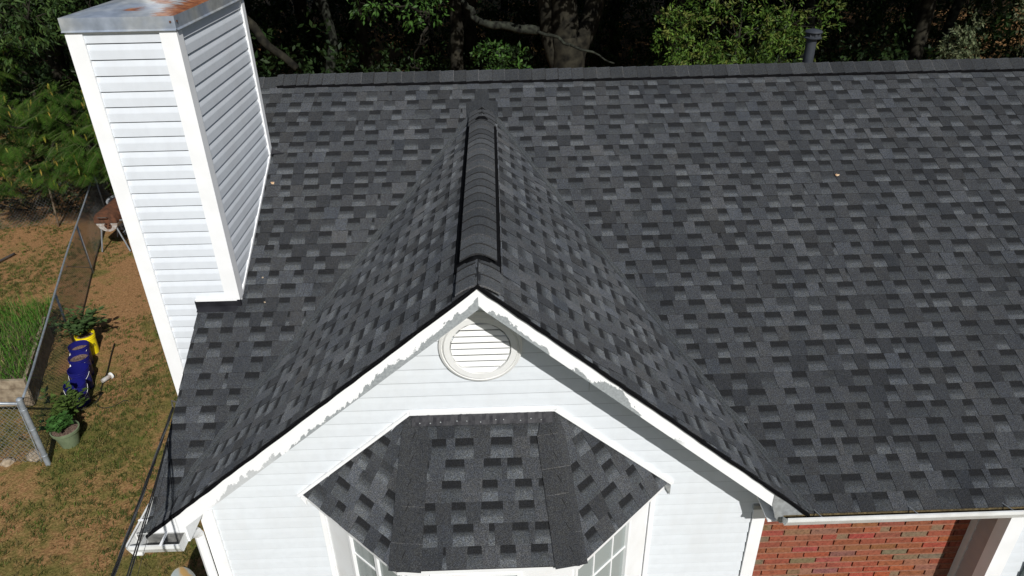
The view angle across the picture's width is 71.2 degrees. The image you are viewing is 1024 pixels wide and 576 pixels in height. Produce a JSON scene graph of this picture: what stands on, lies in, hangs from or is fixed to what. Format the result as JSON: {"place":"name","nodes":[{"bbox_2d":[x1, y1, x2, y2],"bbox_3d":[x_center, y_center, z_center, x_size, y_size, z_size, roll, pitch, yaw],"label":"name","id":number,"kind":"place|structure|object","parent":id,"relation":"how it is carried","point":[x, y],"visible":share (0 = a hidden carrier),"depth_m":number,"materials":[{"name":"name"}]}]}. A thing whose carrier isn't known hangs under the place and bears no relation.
{"place":"outdoors","nodes":[
{"label":"outdoors","id":0,"kind":"place"},
{"bbox_2d":[0,289,57,380],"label":"tall grass","id":1,"kind":"structure","parent":0,"point":[19,324],"depth_m":11.82,"materials":[{"name":"green plant"}]},
{"bbox_2d":[0,208,218,575],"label":"grass","id":2,"kind":"structure","parent":0,"point":[106,433],"depth_m":10.43,"materials":[{"name":"green plant"}]},
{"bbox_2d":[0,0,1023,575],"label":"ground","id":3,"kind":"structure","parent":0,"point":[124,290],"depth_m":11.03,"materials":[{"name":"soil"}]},
{"bbox_2d":[0,457,14,466],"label":"stone","id":4,"kind":"object","parent":3,"relation":"on","point":[8,462],"visible":1,"depth_m":9.77,"materials":[{"name":"beige stone"}]},
{"bbox_2d":[0,402,42,461],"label":"chain link fence","id":5,"kind":"object","parent":3,"relation":"on","point":[11,403],"visible":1,"depth_m":9.54,"materials":[{"name":"metal"}]},
{"bbox_2d":[0,317,53,406],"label":"raised bed","id":6,"kind":"object","parent":3,"relation":"on","point":[11,390],"visible":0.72,"depth_m":11.10,"materials":[{"name":"wood"}]},
{"bbox_2d":[1,6,63,57],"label":"shrub","id":7,"kind":"object","parent":3,"relation":"on","point":[34,34],"visible":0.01,"depth_m":33.03,"materials":[{"name":"green plant"}]},
{"bbox_2d":[26,448,41,461],"bbox_3d":[-6.595,2.326,9.908,0.237,0.142,0.232,-23,36,-33],"label":"stone","id":8,"kind":"object","parent":3,"relation":"on","point":[32,456],"visible":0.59,"depth_m":9.83,"materials":[{"name":"beige stone"}]},
{"bbox_2d":[0,23,72,82],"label":"shrub","id":9,"kind":"object","parent":3,"relation":"on","point":[58,33],"visible":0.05,"depth_m":28.89,"materials":[{"name":"green plant"}]},
{"bbox_2d":[0,26,74,106],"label":"shrub","id":10,"kind":"object","parent":3,"relation":"on","point":[14,54],"visible":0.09,"depth_m":25.47,"materials":[{"name":"green plant"}]},
{"bbox_2d":[0,72,75,176],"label":"shrub","id":11,"kind":"object","parent":3,"relation":"on","point":[6,131],"visible":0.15,"depth_m":20.10,"materials":[{"name":"green plant"}]},
{"bbox_2d":[0,53,79,149],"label":"shrub","id":12,"kind":"object","parent":3,"relation":"on","point":[23,87],"visible":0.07,"depth_m":22.06,"materials":[{"name":"green plant"}]},
{"bbox_2d":[0,30,94,189],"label":"shrub","id":13,"kind":"object","parent":3,"relation":"on","point":[44,54],"visible":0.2,"depth_m":19.22,"materials":[{"name":"green plant"}]},
{"bbox_2d":[1,0,95,151],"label":"woodland tree","id":14,"kind":"object","parent":3,"relation":"on","point":[57,76],"visible":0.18,"depth_m":20.58,"materials":[{"name":"brown plant"}]},
{"bbox_2d":[14,45,82,109],"bbox_3d":[-14.991,-7.445,24.887,4.529,3.403,3.499,-9,31,-13],"label":"shrub","id":15,"kind":"object","parent":3,"relation":"on","point":[66,60],"visible":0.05,"depth_m":24.22,"materials":[{"name":"green plant"}]},
{"bbox_2d":[0,0,98,87],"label":"broadleaf tree","id":16,"kind":"object","parent":3,"relation":"on","point":[13,34],"visible":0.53,"depth_m":13.31,"materials":[{"name":"green plant"}]},
{"bbox_2d":[0,181,101,228],"bbox_3d":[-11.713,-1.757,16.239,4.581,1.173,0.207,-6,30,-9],"label":"bush","id":17,"kind":"object","parent":3,"relation":"on","point":[54,209],"visible":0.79,"depth_m":16.46,"materials":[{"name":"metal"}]},
{"bbox_2d":[0,98,113,221],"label":"brush","id":18,"kind":"object","parent":3,"relation":"on","point":[32,208],"visible":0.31,"depth_m":17.33,"materials":[{"name":"green plant"}]},
{"bbox_2d":[0,0,114,205],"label":"mimosa tree","id":19,"kind":"object","parent":3,"relation":"on","point":[70,135],"visible":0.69,"depth_m":15.13,"materials":[{"name":"green plant"}]},
{"bbox_2d":[16,166,109,465],"bbox_3d":[-8.164,-0.300,13.501,0.086,1.262,9.940,-12,32,-18],"label":"chain link fence","id":20,"kind":"object","parent":3,"relation":"on","point":[24,411],"visible":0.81,"depth_m":11.83,"materials":[{"name":"metal"}]},
{"bbox_2d":[49,420,79,448],"bbox_3d":[-6.259,2.086,10.066,0.372,0.278,0.372,-2,30,-1],"label":"flower pot","id":21,"kind":"object","parent":3,"relation":"on","point":[67,437],"visible":0.77,"depth_m":9.98,"materials":[{"name":"plastic"}]},
{"bbox_2d":[38,409,73,432],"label":"potted plant","id":22,"kind":"object","parent":21,"relation":"on","point":[59,422],"visible":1,"depth_m":9.93,"materials":[{"name":"green plant"}]},
{"bbox_2d":[38,381,89,418],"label":"potted plant","id":23,"kind":"object","parent":21,"relation":"in","point":[68,401],"visible":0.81,"depth_m":10.33,"materials":[{"name":"green plant"}]},
{"bbox_2d":[63,378,90,408],"bbox_3d":[-6.583,1.611,10.841,0.316,0.375,0.328,-2,30,-1],"label":"bucket","id":24,"kind":"object","parent":3,"relation":"on","point":[78,384],"visible":0.52,"depth_m":10.85,"materials":[{"name":"blue plastic"}]},
{"bbox_2d":[67,363,93,390],"bbox_3d":[-6.747,1.417,11.196,0.322,0.375,0.324,-2,30,-1],"label":"bucket","id":25,"kind":"object","parent":3,"relation":"on","point":[80,370],"visible":0.77,"depth_m":11.18,"materials":[{"name":"blue plastic"}]},
{"bbox_2d":[68,351,93,375],"bbox_3d":[-6.923,1.256,11.487,0.325,0.375,0.320,-2,30,-1],"label":"bucket","id":26,"kind":"object","parent":3,"relation":"on","point":[79,357],"visible":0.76,"depth_m":11.46,"materials":[{"name":"blue plastic"}]},
{"bbox_2d":[68,340,93,363],"bbox_3d":[-7.093,1.099,11.770,0.315,0.375,0.322,-2,30,-1],"label":"bucket","id":27,"kind":"object","parent":3,"relation":"on","point":[78,346],"visible":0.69,"depth_m":11.78,"materials":[{"name":"blue plastic"}]},
{"bbox_2d":[74,329,98,354],"bbox_3d":[-7.162,0.932,12.064,0.308,0.375,0.308,-2,30,-1],"label":"bucket","id":28,"kind":"object","parent":3,"relation":"on","point":[90,336],"visible":0.53,"depth_m":12.02,"materials":[{"name":"yellow plastic"}]},
{"bbox_2d":[47,305,107,337],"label":"potted plant","id":29,"kind":"object","parent":28,"relation":"in","point":[84,323],"visible":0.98,"depth_m":11.90,"materials":[{"name":"green plant"}]},
{"bbox_2d":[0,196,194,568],"bbox_3d":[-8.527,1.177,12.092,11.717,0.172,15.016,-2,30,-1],"label":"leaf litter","id":30,"kind":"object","parent":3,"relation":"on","point":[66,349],"visible":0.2,"depth_m":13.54,"materials":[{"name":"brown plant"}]},
{"bbox_2d":[80,343,128,410],"bbox_3d":[-6.625,1.433,11.471,0.657,0.023,1.878,-18,34,-27],"label":"garden hose","id":31,"kind":"object","parent":3,"relation":"on","point":[100,394],"visible":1,"depth_m":11.09,"materials":[{"name":"rubber"}]},
{"bbox_2d":[101,372,113,382],"bbox_3d":[-6.462,1.438,11.401,0.110,0.110,0.180,13,33,22],"label":"jar","id":32,"kind":"object","parent":3,"relation":"on","point":[108,377],"visible":1,"depth_m":11.39,"materials":[{"name":"white paint"}]},
{"bbox_2d":[94,197,130,251],"bbox_3d":[-8.415,-1.371,15.483,0.923,0.959,0.930,-2,30,-1],"label":"barrel smoker","id":33,"kind":"object","parent":3,"relation":"on","point":[108,217],"visible":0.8,"depth_m":15.09,"materials":[{"name":"metal"}]},
{"bbox_2d":[106,195,125,234],"bbox_3d":[-8.755,-1.730,16.235,0.690,0.845,0.697,-2,30,-1],"label":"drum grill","id":34,"kind":"object","parent":3,"relation":"on","point":[121,226],"visible":0.14,"depth_m":16.05,"materials":[{"name":"metal"}]},
{"bbox_2d":[69,14,283,165],"bbox_3d":[-8.053,-4.997,18.239,5.292,5.779,6.850,19,35,30],"label":"shrub","id":35,"kind":"object","parent":3,"relation":"on","point":[263,65],"depth_m":18.09,"materials":[{"name":"green plant"}]},
{"bbox_2d":[171,567,194,575],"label":"metal dish","id":36,"kind":"object","parent":3,"relation":"on","point":[182,571],"visible":1,"depth_m":6.91,"materials":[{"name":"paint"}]},
{"bbox_2d":[244,0,300,73],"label":"shrub","id":37,"kind":"object","parent":3,"relation":"on","point":[263,8],"visible":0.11,"depth_m":29.31,"materials":[{"name":"green plant"}]},
{"bbox_2d":[247,15,298,70],"bbox_3d":[-7.138,-5.863,16.355,3.425,8.272,3.176,-18,34,-27],"label":"leaning tree","id":38,"kind":"object","parent":3,"relation":"on","point":[259,35],"visible":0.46,"depth_m":15.99,"materials":[{"name":"brown plant"}]},
{"bbox_2d":[245,0,321,76],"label":"shrub","id":39,"kind":"object","parent":3,"relation":"on","point":[281,36],"visible":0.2,"depth_m":25.75,"materials":[{"name":"green plant"}]},
{"bbox_2d":[244,0,353,51],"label":"shrub","id":40,"kind":"object","parent":3,"relation":"on","point":[280,6],"visible":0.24,"depth_m":33.33,"materials":[{"name":"green plant"}]},
{"bbox_2d":[257,38,345,76],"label":"shrub","id":41,"kind":"object","parent":3,"relation":"on","point":[307,69],"visible":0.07,"depth_m":22.49,"materials":[{"name":"green plant"}]},
{"bbox_2d":[293,0,319,73],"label":"woodland tree","id":42,"kind":"object","parent":3,"relation":"on","point":[300,8],"visible":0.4,"depth_m":29.02,"materials":[{"name":"brown plant"}]},
{"bbox_2d":[313,0,337,72],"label":"woodland tree","id":43,"kind":"object","parent":3,"relation":"on","point":[322,6],"visible":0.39,"depth_m":20.59,"materials":[{"name":"brown plant"}]},
{"bbox_2d":[347,0,453,71],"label":"hanging branch","id":44,"kind":"object","parent":43,"relation":"hanging from","point":[423,13],"visible":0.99,"depth_m":14.84,"materials":[{"name":"green plant"}]},
{"bbox_2d":[254,9,399,77],"bbox_3d":[-4.970,-4.754,18.586,6.250,4.642,4.828,8,31,15],"label":"shrub","id":45,"kind":"object","parent":3,"relation":"on","point":[333,53],"visible":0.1,"depth_m":18.10,"materials":[{"name":"green plant"}]},
{"bbox_2d":[271,0,389,71],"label":"shrub","id":46,"kind":"object","parent":3,"relation":"on","point":[347,36],"visible":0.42,"depth_m":28.60,"materials":[{"name":"green plant"}]},
{"bbox_2d":[297,51,373,73],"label":"shrub","id":47,"kind":"object","parent":3,"relation":"on","point":[351,71],"visible":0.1,"depth_m":25.12,"materials":[{"name":"green plant"}]},
{"bbox_2d":[290,0,392,27],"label":"shrub","id":48,"kind":"object","parent":3,"relation":"on","point":[345,12],"visible":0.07,"depth_m":39.15,"materials":[{"name":"green plant"}]},
{"bbox_2d":[320,53,373,73],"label":"shrub","id":49,"kind":"object","parent":3,"relation":"on","point":[322,68],"visible":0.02,"depth_m":18.93,"materials":[{"name":"green plant"}]},
{"bbox_2d":[354,0,375,72],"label":"woodland tree","id":50,"kind":"object","parent":3,"relation":"on","point":[362,39],"visible":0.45,"depth_m":25.18,"materials":[{"name":"brown plant"}]},
{"bbox_2d":[338,17,428,72],"bbox_3d":[-4.127,-6.486,22.500,3.445,3.804,4.459,-26,38,-37],"label":"shrub","id":51,"kind":"object","parent":3,"relation":"on","point":[403,61],"visible":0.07,"depth_m":22.22,"materials":[{"name":"green plant"}]},
{"bbox_2d":[341,0,480,50],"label":"shrub","id":52,"kind":"object","parent":3,"relation":"on","point":[412,14],"visible":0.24,"depth_m":34.10,"materials":[{"name":"green plant"}]},
{"bbox_2d":[375,0,496,70],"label":"shrub","id":53,"kind":"object","parent":3,"relation":"on","point":[397,33],"visible":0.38,"depth_m":29.35,"materials":[{"name":"green plant"}]},
{"bbox_2d":[386,10,492,71],"bbox_3d":[-2.737,-8.692,26.757,4.350,3.238,3.360,21,36,33],"label":"shrub","id":54,"kind":"object","parent":3,"relation":"on","point":[442,52],"visible":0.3,"depth_m":26.57,"materials":[{"name":"green plant"}]},
{"bbox_2d":[405,32,492,71],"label":"shrub","id":55,"kind":"object","parent":3,"relation":"on","point":[433,58],"visible":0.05,"depth_m":22.00,"materials":[{"name":"green plant"}]},
{"bbox_2d":[448,0,463,70],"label":"woodland tree","id":56,"kind":"object","parent":3,"relation":"on","point":[456,40],"visible":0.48,"depth_m":21.44,"materials":[{"name":"brown plant"}]},
{"bbox_2d":[463,0,480,69],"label":"woodland tree","id":57,"kind":"object","parent":3,"relation":"on","point":[471,37],"visible":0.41,"depth_m":26.14,"materials":[{"name":"brown plant"}]},
{"bbox_2d":[462,0,547,68],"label":"shrub","id":58,"kind":"object","parent":3,"relation":"on","point":[495,16],"visible":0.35,"depth_m":27.74,"materials":[{"name":"green plant"}]},
{"bbox_2d":[476,0,538,40],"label":"shrub","id":59,"kind":"object","parent":3,"relation":"on","point":[518,14],"visible":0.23,"depth_m":34.93,"materials":[{"name":"green plant"}]},
{"bbox_2d":[484,0,582,25],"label":"shrub","id":60,"kind":"object","parent":3,"relation":"on","point":[517,8],"visible":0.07,"depth_m":38.23,"materials":[{"name":"green plant"}]},
{"bbox_2d":[460,0,613,69],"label":"forked tree","id":61,"kind":"object","parent":3,"relation":"on","point":[567,36],"visible":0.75,"depth_m":19.43,"materials":[{"name":"brown plant"}]},
{"bbox_2d":[57,0,1023,575],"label":"house","id":62,"kind":"structure","parent":3,"relation":"on","point":[681,320],"depth_m":5.81,"materials":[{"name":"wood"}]},
{"bbox_2d":[111,400,175,575],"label":"service cable","id":63,"kind":"object","parent":62,"relation":"attached to","point":[119,558],"visible":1,"depth_m":4.37,"materials":[{"name":"metal"}]},
{"bbox_2d":[126,433,169,575],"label":"overhead cable","id":64,"kind":"object","parent":62,"relation":"attached to","point":[147,509],"visible":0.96,"depth_m":4.30,"materials":[{"name":"black rubber"}]},
{"bbox_2d":[129,442,167,575],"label":"overhead cable","id":65,"kind":"object","parent":62,"relation":"attached to","point":[147,515],"visible":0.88,"depth_m":4.31,"materials":[{"name":"black rubber"}]},
{"bbox_2d":[137,450,169,575],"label":"overhead cable","id":66,"kind":"object","parent":62,"relation":"attached to","point":[153,515],"visible":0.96,"depth_m":4.35,"materials":[{"name":"black rubber"}]},
{"bbox_2d":[297,406,672,575],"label":"bay window","id":67,"kind":"structure","parent":62,"relation":"in","point":[522,491],"depth_m":4.97,"materials":[{"name":"wood"}]},
{"bbox_2d":[472,0,612,69],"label":"shrub","id":68,"kind":"object","parent":3,"relation":"on","point":[537,66],"visible":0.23,"depth_m":25.61,"materials":[{"name":"green plant"}]},
{"bbox_2d":[530,0,664,66],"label":"shrub","id":69,"kind":"object","parent":3,"relation":"on","point":[606,23],"visible":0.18,"depth_m":28.95,"materials":[{"name":"green plant"}]},
{"bbox_2d":[589,0,605,67],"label":"woodland tree","id":70,"kind":"object","parent":3,"relation":"on","point":[595,44],"visible":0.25,"depth_m":25.61,"materials":[{"name":"brown plant"}]},
{"bbox_2d":[585,0,689,66],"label":"shrub","id":71,"kind":"object","parent":3,"relation":"on","point":[614,45],"visible":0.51,"depth_m":25.55,"materials":[{"name":"green plant"}]},
{"bbox_2d":[665,0,684,65],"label":"woodland tree","id":72,"kind":"object","parent":3,"relation":"on","point":[676,3],"visible":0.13,"depth_m":20.98,"materials":[{"name":"brown plant"}]},
{"bbox_2d":[658,0,704,22],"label":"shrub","id":73,"kind":"object","parent":3,"relation":"on","point":[685,9],"visible":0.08,"depth_m":40.80,"materials":[{"name":"green plant"}]},
{"bbox_2d":[642,0,748,65],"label":"shrub","id":74,"kind":"object","parent":3,"relation":"on","point":[689,9],"visible":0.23,"depth_m":28.24,"materials":[{"name":"green plant"}]},
{"bbox_2d":[649,0,753,42],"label":"shrub","id":75,"kind":"object","parent":3,"relation":"on","point":[667,2],"visible":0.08,"depth_m":33.68,"materials":[{"name":"green plant"}]},
{"bbox_2d":[699,0,716,63],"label":"woodland tree","id":76,"kind":"object","parent":3,"relation":"on","point":[710,28],"visible":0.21,"depth_m":24.99,"materials":[{"name":"brown plant"}]},
{"bbox_2d":[682,3,768,64],"bbox_3d":[7.918,-9.239,26.831,4.569,3.917,3.530,-12,32,-18],"label":"shrub","id":77,"kind":"object","parent":3,"relation":"on","point":[731,31],"visible":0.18,"depth_m":26.73,"materials":[{"name":"green plant"}]},
{"bbox_2d":[650,0,846,65],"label":"sunlit tree","id":78,"kind":"object","parent":3,"relation":"on","point":[768,45],"visible":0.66,"depth_m":14.52,"materials":[{"name":"green plant"}]},
{"bbox_2d":[703,18,794,64],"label":"shrub","id":79,"kind":"object","parent":3,"relation":"on","point":[746,43],"visible":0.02,"depth_m":22.52,"materials":[{"name":"green plant"}]},
{"bbox_2d":[703,17,795,64],"bbox_3d":[6.643,-5.252,19.570,3.483,4.126,4.508,9,31,17],"label":"shrub","id":80,"kind":"object","parent":3,"relation":"on","point":[752,46],"visible":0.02,"depth_m":18.70,"materials":[{"name":"green plant"}]},
{"bbox_2d":[748,0,766,61],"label":"woodland tree","id":81,"kind":"object","parent":3,"relation":"on","point":[757,5],"visible":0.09,"depth_m":29.83,"materials":[{"name":"brown plant"}]},
{"bbox_2d":[712,29,802,64],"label":"shrub","id":82,"kind":"object","parent":3,"relation":"on","point":[794,61],"visible":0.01,"depth_m":18.67,"materials":[{"name":"green plant"}]},
{"bbox_2d":[767,0,781,29],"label":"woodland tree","id":83,"kind":"object","parent":3,"relation":"on","point":[771,2],"visible":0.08,"depth_m":36.50,"materials":[{"name":"green plant"}]},
{"bbox_2d":[715,0,854,61],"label":"shrub","id":84,"kind":"object","parent":3,"relation":"on","point":[776,13],"visible":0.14,"depth_m":28.63,"materials":[{"name":"green plant"}]},
{"bbox_2d":[724,0,861,42],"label":"shrub","id":85,"kind":"object","parent":3,"relation":"on","point":[794,4],"visible":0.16,"depth_m":33.44,"materials":[{"name":"green plant"}]},
{"bbox_2d":[797,0,815,62],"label":"woodland tree","id":86,"kind":"object","parent":3,"relation":"on","point":[807,4],"visible":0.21,"depth_m":20.25,"materials":[{"name":"brown plant"}]},
{"bbox_2d":[813,0,826,61],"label":"woodland tree","id":87,"kind":"object","parent":3,"relation":"on","point":[817,21],"visible":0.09,"depth_m":25.77,"materials":[{"name":"brown plant"}]},
{"bbox_2d":[755,0,892,62],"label":"shrub","id":88,"kind":"object","parent":3,"relation":"on","point":[827,45],"visible":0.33,"depth_m":24.68,"materials":[{"name":"green plant"}]},
{"bbox_2d":[814,26,903,61],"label":"shrub","id":89,"kind":"object","parent":3,"relation":"on","point":[852,50],"visible":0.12,"depth_m":22.06,"materials":[{"name":"green plant"}]},
{"bbox_2d":[822,0,907,61],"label":"shrub","id":90,"kind":"object","parent":3,"relation":"on","point":[858,19],"visible":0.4,"depth_m":29.40,"materials":[{"name":"green plant"}]},
{"bbox_2d":[831,47,909,60],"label":"shrub","id":91,"kind":"object","parent":3,"relation":"on","point":[881,57],"visible":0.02,"depth_m":19.44,"materials":[{"name":"green plant"}]},
{"bbox_2d":[788,0,965,33],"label":"shrub","id":92,"kind":"object","parent":3,"relation":"on","point":[895,2],"visible":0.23,"depth_m":34.55,"materials":[{"name":"green plant"}]},
{"bbox_2d":[837,14,958,61],"bbox_3d":[10.148,-5.026,19.001,5.389,4.226,4.163,-18,34,-27],"label":"shrub","id":93,"kind":"object","parent":3,"relation":"on","point":[885,58],"visible":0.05,"depth_m":18.39,"materials":[{"name":"green plant"}]},
{"bbox_2d":[838,0,960,61],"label":"shrub","id":94,"kind":"object","parent":3,"relation":"on","point":[900,31],"visible":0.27,"depth_m":25.89,"materials":[{"name":"green plant"}]},
{"bbox_2d":[895,0,920,57],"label":"woodland tree","id":95,"kind":"object","parent":3,"relation":"on","point":[914,7],"visible":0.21,"depth_m":30.28,"materials":[{"name":"brown plant"}]},
{"bbox_2d":[907,0,936,59],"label":"woodland tree","id":96,"kind":"object","parent":3,"relation":"on","point":[922,27],"visible":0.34,"depth_m":21.05,"materials":[{"name":"brown plant"}]},
{"bbox_2d":[873,0,1000,58],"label":"shrub","id":97,"kind":"object","parent":3,"relation":"on","point":[945,6],"visible":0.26,"depth_m":30.14,"materials":[{"name":"green plant"}]},
{"bbox_2d":[904,32,987,59],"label":"shrub","id":98,"kind":"object","parent":3,"relation":"on","point":[937,55],"visible":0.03,"depth_m":22.59,"materials":[{"name":"green plant"}]},
{"bbox_2d":[935,0,964,58],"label":"woodland tree","id":99,"kind":"object","parent":3,"relation":"on","point":[953,13],"visible":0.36,"depth_m":25.05,"materials":[{"name":"brown plant"}]},
{"bbox_2d":[935,6,989,59],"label":"sunlit shrub","id":100,"kind":"object","parent":3,"relation":"on","point":[963,42],"visible":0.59,"depth_m":14.50,"materials":[{"name":"green plant"}]},
{"bbox_2d":[931,0,1023,58],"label":"shrub","id":101,"kind":"object","parent":3,"relation":"on","point":[1006,48],"visible":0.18,"depth_m":25.64,"materials":[{"name":"green plant"}]},
{"bbox_2d":[932,0,1023,39],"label":"shrub","id":102,"kind":"object","parent":3,"relation":"on","point":[983,2],"visible":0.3,"depth_m":34.08,"materials":[{"name":"green plant"}]},
{"bbox_2d":[945,0,1023,57],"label":"shrub","id":103,"kind":"object","parent":3,"relation":"on","point":[991,44],"visible":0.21,"depth_m":23.89,"materials":[{"name":"green plant"}]},
{"bbox_2d":[965,0,1023,57],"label":"shrub","id":104,"kind":"object","parent":3,"relation":"on","point":[1005,21],"visible":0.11,"depth_m":19.85,"materials":[{"name":"green plant"}]},
{"bbox_2d":[972,0,1023,52],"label":"shrub","id":105,"kind":"object","parent":3,"relation":"on","point":[995,25],"visible":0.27,"depth_m":30.73,"materials":[{"name":"green plant"}]},
{"bbox_2d":[1010,0,1023,57],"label":"sunlit shrub","id":106,"kind":"object","parent":3,"relation":"on","point":[1019,18],"visible":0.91,"depth_m":15.15,"materials":[{"name":"green plant"}]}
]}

